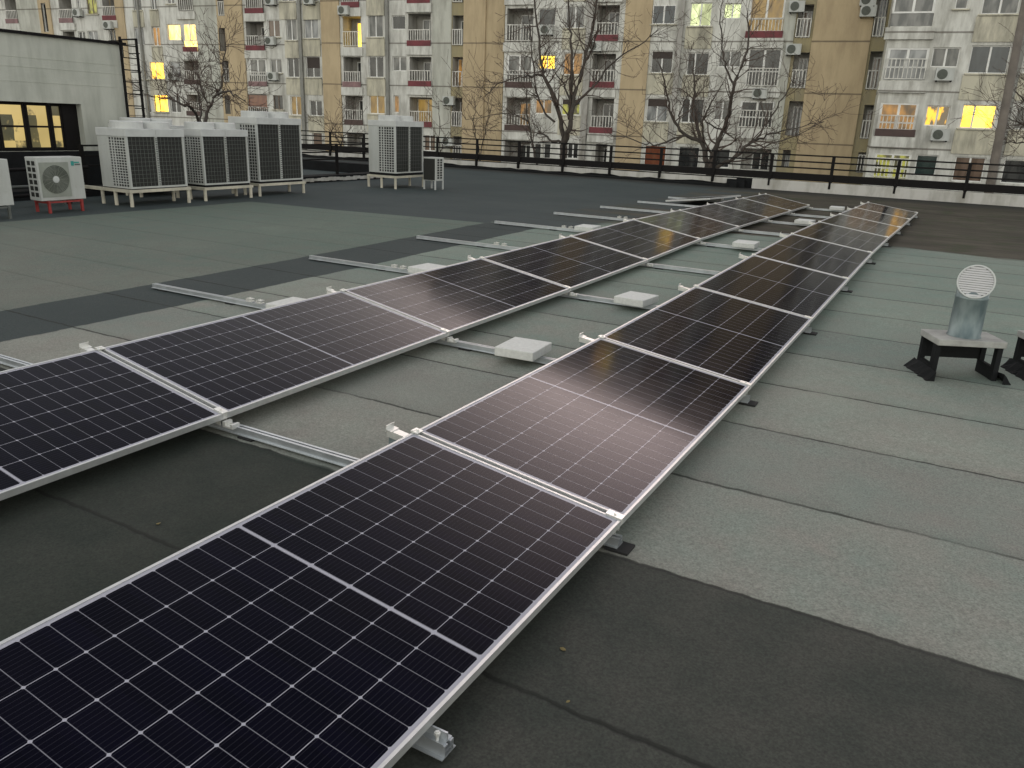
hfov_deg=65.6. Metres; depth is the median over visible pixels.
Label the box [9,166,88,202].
pipe
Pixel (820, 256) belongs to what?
solar panel
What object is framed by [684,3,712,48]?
window
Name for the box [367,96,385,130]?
window
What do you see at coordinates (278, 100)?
window
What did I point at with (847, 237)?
solar panel
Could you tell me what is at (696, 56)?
window
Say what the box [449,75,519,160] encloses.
bare tree
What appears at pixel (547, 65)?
window
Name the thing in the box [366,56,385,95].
window
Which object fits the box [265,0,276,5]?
facade air conditioner
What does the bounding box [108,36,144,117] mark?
roof ladder
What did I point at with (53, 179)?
air conditioner
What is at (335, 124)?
bare tree
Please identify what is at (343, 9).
facade air conditioner
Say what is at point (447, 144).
facade air conditioner
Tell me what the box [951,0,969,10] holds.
window
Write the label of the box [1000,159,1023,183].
window
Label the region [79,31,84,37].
window
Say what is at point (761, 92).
facade air conditioner
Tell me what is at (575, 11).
window
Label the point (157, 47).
window
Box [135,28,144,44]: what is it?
window
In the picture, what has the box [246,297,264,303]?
loose clamp
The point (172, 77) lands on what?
facade air conditioner
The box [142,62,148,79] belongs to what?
window
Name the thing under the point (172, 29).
window
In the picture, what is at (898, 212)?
solar panel
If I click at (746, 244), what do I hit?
ballast block
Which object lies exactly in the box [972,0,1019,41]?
window
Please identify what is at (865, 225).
solar panel
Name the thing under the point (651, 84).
window
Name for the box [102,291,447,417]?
solar panel
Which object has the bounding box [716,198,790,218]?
solar panel
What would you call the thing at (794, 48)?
facade air conditioner
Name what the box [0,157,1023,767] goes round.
roof deck
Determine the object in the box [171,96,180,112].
window
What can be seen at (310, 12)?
window
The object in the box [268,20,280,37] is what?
window
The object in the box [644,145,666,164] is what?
window
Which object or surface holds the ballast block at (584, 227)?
on the mounting rail at (713, 245)
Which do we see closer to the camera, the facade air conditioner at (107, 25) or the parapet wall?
the parapet wall
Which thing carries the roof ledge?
on the building walls
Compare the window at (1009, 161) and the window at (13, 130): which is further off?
the window at (1009, 161)
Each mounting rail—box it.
[0,354,634,555]
[151,283,757,406]
[309,255,817,335]
[416,235,852,292]
[494,221,875,264]
[554,212,891,246]
[600,206,903,234]
[637,201,912,225]
[668,197,919,218]
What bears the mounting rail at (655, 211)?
on the roof deck
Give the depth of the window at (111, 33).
66.50 m
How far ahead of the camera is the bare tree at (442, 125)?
37.62 m
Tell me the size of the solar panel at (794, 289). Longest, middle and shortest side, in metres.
2.094 x 1.050 x 0.036 m
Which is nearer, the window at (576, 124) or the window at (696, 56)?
the window at (696, 56)
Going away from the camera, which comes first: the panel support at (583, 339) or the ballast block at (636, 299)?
the panel support at (583, 339)
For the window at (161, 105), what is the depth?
66.63 m
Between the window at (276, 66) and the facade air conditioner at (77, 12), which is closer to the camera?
the window at (276, 66)
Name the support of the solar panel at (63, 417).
on the panel support at (226, 422)
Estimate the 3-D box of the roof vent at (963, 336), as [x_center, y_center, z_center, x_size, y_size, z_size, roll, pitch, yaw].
[3.224,-0.441,5.624,0.618,0.814,0.380,3,18,3]
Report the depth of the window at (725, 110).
48.70 m
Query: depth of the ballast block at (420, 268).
8.50 m
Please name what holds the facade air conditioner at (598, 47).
attached to the apartment block at (841, 42)
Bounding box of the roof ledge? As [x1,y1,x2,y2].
[302,160,368,172]
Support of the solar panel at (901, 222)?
on the panel support
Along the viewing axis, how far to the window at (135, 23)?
64.85 m
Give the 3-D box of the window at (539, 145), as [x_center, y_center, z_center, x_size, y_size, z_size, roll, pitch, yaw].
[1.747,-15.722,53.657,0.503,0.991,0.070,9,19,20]
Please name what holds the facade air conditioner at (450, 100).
attached to the apartment block at (384, 57)
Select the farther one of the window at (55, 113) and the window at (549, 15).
the window at (549, 15)
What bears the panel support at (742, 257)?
on the mounting rail at (655, 266)
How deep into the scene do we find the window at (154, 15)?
64.27 m
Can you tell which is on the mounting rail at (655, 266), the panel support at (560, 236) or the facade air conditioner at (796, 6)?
the panel support at (560, 236)
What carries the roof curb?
on the building walls
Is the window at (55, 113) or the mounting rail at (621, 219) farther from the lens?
the window at (55, 113)
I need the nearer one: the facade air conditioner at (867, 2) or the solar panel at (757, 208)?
the solar panel at (757, 208)
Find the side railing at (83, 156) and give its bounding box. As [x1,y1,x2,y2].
[78,144,368,184]
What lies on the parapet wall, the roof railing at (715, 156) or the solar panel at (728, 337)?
the roof railing at (715, 156)
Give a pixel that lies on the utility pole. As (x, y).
(1006, 99)
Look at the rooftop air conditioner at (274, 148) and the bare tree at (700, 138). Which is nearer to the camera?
the rooftop air conditioner at (274, 148)
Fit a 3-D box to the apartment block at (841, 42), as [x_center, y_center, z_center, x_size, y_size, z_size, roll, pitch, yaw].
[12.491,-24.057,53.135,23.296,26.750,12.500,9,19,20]
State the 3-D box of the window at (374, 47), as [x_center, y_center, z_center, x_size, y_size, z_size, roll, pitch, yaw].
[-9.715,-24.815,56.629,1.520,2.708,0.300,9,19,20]
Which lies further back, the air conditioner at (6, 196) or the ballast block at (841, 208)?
the ballast block at (841, 208)
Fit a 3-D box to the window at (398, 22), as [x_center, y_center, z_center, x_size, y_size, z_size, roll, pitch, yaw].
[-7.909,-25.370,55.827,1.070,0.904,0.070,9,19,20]
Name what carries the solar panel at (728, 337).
on the panel support at (583, 339)
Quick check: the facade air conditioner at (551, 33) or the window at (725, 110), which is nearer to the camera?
the window at (725, 110)
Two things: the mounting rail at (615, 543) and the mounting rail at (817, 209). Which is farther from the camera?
the mounting rail at (817, 209)
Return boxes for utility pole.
[984,0,1023,192]
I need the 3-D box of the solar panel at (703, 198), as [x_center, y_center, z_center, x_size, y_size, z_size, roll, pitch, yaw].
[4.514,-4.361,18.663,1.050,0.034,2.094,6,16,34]
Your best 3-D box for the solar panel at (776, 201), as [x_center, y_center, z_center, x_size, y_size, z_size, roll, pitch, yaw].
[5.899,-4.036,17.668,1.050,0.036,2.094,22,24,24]
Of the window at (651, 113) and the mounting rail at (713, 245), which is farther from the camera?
the window at (651, 113)
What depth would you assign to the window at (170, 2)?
63.47 m
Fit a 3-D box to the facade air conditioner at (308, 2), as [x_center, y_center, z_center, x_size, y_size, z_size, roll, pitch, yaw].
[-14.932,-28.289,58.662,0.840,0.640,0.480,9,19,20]
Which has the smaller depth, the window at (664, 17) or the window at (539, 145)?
the window at (664, 17)
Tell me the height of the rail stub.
0.070 m
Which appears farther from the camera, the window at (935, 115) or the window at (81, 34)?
the window at (81, 34)
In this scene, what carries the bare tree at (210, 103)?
on the ground
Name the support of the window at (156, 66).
in the apartment block at (293, 58)
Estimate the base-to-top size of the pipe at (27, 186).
0.372 m
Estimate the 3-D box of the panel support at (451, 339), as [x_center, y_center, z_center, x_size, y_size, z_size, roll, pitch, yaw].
[-0.956,-0.554,6.232,1.259,0.270,0.060,12,21,27]
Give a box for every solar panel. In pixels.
[0,349,222,500]
[0,433,620,767]
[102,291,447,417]
[344,258,569,335]
[419,338,749,522]
[483,236,646,290]
[572,220,699,261]
[603,286,811,388]
[636,210,738,240]
[666,195,740,201]
[681,203,767,227]
[698,255,848,320]
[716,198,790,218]
[745,194,809,211]
[755,234,872,279]
[794,222,888,253]
[821,214,900,238]
[841,207,910,228]
[857,202,917,220]
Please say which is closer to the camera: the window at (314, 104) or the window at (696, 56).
the window at (696, 56)
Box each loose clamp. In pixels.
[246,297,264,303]
[391,264,406,268]
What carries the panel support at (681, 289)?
on the mounting rail at (588, 298)
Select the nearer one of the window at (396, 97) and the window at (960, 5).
the window at (960, 5)
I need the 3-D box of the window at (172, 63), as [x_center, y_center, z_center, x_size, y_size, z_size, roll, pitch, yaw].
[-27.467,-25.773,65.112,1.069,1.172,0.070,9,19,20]
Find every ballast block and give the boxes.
[266,297,303,307]
[408,263,444,272]
[494,337,551,361]
[574,224,600,230]
[614,291,658,307]
[732,239,759,248]
[794,218,815,224]
[829,206,844,210]
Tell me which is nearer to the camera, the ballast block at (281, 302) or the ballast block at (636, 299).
the ballast block at (281, 302)
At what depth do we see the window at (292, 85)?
61.23 m
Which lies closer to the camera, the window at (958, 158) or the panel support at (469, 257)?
the panel support at (469, 257)
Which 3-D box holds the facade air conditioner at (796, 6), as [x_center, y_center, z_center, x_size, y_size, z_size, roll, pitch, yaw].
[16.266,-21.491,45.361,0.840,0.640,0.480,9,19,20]
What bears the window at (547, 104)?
in the apartment block at (841, 42)
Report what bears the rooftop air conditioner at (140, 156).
on the roof deck
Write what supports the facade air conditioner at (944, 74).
attached to the apartment block at (969, 40)
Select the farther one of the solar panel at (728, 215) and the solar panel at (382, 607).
the solar panel at (728, 215)
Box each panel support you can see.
[79,342,239,429]
[326,286,458,342]
[385,422,624,534]
[467,255,578,296]
[559,234,652,266]
[579,332,751,395]
[623,218,705,243]
[678,283,813,326]
[739,252,849,280]
[780,232,872,257]
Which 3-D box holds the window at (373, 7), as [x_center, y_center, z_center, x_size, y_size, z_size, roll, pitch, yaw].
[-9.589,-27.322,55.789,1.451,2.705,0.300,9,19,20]
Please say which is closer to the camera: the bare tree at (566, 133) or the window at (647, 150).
the bare tree at (566, 133)
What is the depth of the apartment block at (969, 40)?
40.37 m
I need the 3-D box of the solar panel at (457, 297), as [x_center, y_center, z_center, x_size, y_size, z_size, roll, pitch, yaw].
[-0.400,-0.830,7.092,1.050,0.037,2.094,22,25,24]
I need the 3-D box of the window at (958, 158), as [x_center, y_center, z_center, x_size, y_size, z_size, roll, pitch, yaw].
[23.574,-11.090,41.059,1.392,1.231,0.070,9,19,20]
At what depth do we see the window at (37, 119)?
15.62 m
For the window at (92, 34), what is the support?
in the apartment block at (293, 58)
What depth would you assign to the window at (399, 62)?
56.65 m
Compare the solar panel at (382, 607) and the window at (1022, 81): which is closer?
the solar panel at (382, 607)
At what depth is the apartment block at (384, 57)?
56.32 m
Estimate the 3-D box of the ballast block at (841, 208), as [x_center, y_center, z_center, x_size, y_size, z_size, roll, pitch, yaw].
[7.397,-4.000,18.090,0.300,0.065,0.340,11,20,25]
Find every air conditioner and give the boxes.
[0,158,13,218]
[24,156,85,213]
[72,8,83,17]
[84,120,190,206]
[102,21,113,29]
[108,117,183,196]
[167,73,178,80]
[172,122,252,200]
[228,111,305,195]
[264,36,275,45]
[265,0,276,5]
[267,72,278,80]
[303,0,314,5]
[337,5,349,15]
[367,115,423,188]
[423,157,443,189]
[442,96,454,105]
[442,138,453,146]
[540,25,553,35]
[588,41,602,52]
[752,88,767,99]
[785,44,801,55]
[789,0,805,13]
[859,0,875,7]
[859,5,876,18]
[930,128,950,141]
[934,68,955,81]
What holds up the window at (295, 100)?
in the apartment block at (293, 58)
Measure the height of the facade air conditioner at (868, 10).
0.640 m
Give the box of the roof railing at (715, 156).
[301,130,1023,198]
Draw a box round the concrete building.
[0,28,129,188]
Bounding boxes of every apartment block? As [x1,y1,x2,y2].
[0,0,324,150]
[320,0,505,161]
[501,0,891,184]
[861,0,1023,194]
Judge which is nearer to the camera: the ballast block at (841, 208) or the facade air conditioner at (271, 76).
the ballast block at (841, 208)
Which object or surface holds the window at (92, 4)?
in the apartment block at (293, 58)
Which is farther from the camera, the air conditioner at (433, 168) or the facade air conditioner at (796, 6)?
the facade air conditioner at (796, 6)
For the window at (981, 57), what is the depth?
39.56 m
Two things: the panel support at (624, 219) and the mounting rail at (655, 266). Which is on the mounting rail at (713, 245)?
the panel support at (624, 219)
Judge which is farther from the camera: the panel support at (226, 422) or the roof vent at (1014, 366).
the roof vent at (1014, 366)
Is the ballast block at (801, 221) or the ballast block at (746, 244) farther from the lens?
the ballast block at (801, 221)
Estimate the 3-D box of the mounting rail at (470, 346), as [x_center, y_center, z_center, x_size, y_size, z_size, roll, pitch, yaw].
[-0.946,-0.407,6.299,5.715,0.066,0.090,12,21,27]
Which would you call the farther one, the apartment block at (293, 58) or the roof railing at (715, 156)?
the apartment block at (293, 58)
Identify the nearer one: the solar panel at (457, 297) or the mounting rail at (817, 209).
the solar panel at (457, 297)
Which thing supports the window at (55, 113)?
in the concrete building
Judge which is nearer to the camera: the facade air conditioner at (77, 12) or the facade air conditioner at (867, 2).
the facade air conditioner at (867, 2)
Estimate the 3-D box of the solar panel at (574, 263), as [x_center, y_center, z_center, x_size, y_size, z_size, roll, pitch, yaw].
[0.650,-1.377,8.850,1.050,0.037,2.094,22,25,23]
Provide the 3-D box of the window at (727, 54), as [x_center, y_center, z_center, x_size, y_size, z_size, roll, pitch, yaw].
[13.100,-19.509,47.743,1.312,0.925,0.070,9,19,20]
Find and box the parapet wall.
[302,145,1023,206]
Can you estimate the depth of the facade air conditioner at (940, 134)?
40.57 m
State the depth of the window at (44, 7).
68.59 m
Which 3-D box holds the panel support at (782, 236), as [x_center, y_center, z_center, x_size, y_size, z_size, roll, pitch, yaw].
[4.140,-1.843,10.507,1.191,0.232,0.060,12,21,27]
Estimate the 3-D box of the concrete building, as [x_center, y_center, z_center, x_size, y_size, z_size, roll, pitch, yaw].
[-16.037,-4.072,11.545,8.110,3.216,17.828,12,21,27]
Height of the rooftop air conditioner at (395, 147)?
1.700 m
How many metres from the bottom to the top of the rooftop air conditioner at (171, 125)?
1.460 m
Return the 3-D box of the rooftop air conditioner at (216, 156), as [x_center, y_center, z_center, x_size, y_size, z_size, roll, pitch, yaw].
[-5.845,-4.357,15.523,0.852,1.430,1.200,12,21,27]
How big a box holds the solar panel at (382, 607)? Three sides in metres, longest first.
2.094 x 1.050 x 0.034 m
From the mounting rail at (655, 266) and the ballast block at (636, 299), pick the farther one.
the mounting rail at (655, 266)
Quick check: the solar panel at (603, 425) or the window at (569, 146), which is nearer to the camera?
the solar panel at (603, 425)
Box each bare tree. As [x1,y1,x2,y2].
[123,1,281,121]
[304,95,367,146]
[424,81,470,151]
[426,0,717,165]
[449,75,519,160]
[589,0,881,167]
[948,23,1023,167]
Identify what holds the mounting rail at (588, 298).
on the roof deck
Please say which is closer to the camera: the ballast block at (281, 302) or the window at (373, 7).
the ballast block at (281, 302)
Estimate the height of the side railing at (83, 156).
0.840 m
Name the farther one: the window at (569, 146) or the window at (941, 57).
the window at (569, 146)
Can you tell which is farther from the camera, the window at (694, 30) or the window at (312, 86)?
the window at (312, 86)
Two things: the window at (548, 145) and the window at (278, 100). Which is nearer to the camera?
the window at (548, 145)
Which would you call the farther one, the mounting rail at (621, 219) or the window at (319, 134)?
the window at (319, 134)
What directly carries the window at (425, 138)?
in the apartment block at (384, 57)
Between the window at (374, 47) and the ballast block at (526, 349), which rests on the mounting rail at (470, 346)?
the ballast block at (526, 349)
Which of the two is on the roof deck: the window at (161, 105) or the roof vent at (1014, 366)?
the roof vent at (1014, 366)
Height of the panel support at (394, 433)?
0.232 m
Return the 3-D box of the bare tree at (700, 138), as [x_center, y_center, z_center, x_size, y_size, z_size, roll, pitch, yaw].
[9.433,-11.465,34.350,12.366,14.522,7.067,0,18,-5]
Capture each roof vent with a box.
[903,265,1010,384]
[1000,330,1023,380]
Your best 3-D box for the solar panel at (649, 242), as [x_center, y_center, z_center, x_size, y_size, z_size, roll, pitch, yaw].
[1.700,-1.938,10.603,1.050,0.037,2.094,22,26,23]
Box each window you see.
[0,101,29,150]
[23,102,53,150]
[43,3,48,31]
[48,103,66,149]
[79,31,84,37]
[85,0,98,14]
[88,31,98,39]
[109,30,115,39]
[132,0,144,26]
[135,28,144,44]
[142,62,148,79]
[149,0,159,25]
[149,62,166,95]
[151,27,163,62]
[153,95,169,112]
[165,0,175,4]
[168,24,180,39]
[171,61,179,76]
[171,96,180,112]
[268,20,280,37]
[271,59,282,73]
[271,95,284,110]
[278,0,296,19]
[284,19,298,57]
[286,58,300,94]
[289,96,301,131]
[302,0,319,19]
[302,20,320,55]
[304,56,322,94]
[308,100,324,132]
[313,133,321,143]
[366,0,383,15]
[366,16,384,55]
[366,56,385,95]
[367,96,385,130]
[392,15,404,28]
[393,56,405,70]
[394,95,398,112]
[424,135,434,150]
[534,143,540,157]
[535,99,551,113]
[538,8,555,25]
[539,55,554,68]
[544,143,550,157]
[557,98,580,135]
[559,53,582,95]
[561,6,585,48]
[567,143,577,158]
[642,98,668,142]
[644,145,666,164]
[646,51,673,94]
[650,5,676,25]
[676,98,704,143]
[677,146,699,166]
[681,53,709,96]
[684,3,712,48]
[711,148,730,167]
[714,100,728,119]
[718,51,741,66]
[723,3,741,18]
[914,155,938,175]
[924,105,950,125]
[930,48,960,66]
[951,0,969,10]
[951,105,996,154]
[951,156,985,181]
[958,46,1011,100]
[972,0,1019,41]
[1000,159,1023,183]
[1003,107,1023,155]
[1014,70,1023,100]
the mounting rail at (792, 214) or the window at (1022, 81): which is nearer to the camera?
the mounting rail at (792, 214)
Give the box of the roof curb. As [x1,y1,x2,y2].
[12,172,383,200]
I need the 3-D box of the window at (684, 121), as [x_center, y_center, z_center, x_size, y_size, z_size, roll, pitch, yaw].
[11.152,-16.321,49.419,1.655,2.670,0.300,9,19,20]
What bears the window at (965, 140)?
in the apartment block at (969, 40)
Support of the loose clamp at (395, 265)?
on the mounting rail at (588, 298)
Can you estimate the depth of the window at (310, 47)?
59.77 m
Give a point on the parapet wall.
(945, 194)
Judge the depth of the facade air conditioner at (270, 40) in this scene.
60.56 m
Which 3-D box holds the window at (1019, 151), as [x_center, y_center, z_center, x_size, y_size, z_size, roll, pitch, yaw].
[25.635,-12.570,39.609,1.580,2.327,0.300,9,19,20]
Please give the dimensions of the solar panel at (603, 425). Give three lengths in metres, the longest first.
2.094 x 1.050 x 0.034 m
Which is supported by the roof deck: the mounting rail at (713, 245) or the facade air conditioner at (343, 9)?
the mounting rail at (713, 245)
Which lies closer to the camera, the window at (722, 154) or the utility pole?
the utility pole
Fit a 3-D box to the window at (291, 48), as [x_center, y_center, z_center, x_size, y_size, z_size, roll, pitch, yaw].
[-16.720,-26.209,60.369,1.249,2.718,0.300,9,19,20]
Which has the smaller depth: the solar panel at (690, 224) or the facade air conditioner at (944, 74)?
the solar panel at (690, 224)
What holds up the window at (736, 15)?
in the apartment block at (841, 42)
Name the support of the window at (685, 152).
in the apartment block at (841, 42)
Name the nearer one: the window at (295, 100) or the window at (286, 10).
the window at (286, 10)
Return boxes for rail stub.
[411,725,455,760]
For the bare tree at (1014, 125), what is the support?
on the ground
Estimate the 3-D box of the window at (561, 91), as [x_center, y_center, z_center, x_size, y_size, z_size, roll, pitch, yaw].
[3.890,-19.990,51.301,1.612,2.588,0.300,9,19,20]
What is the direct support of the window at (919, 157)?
in the apartment block at (969, 40)
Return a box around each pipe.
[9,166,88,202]
[11,182,84,204]
[13,190,87,203]
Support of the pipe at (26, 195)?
on the roof deck

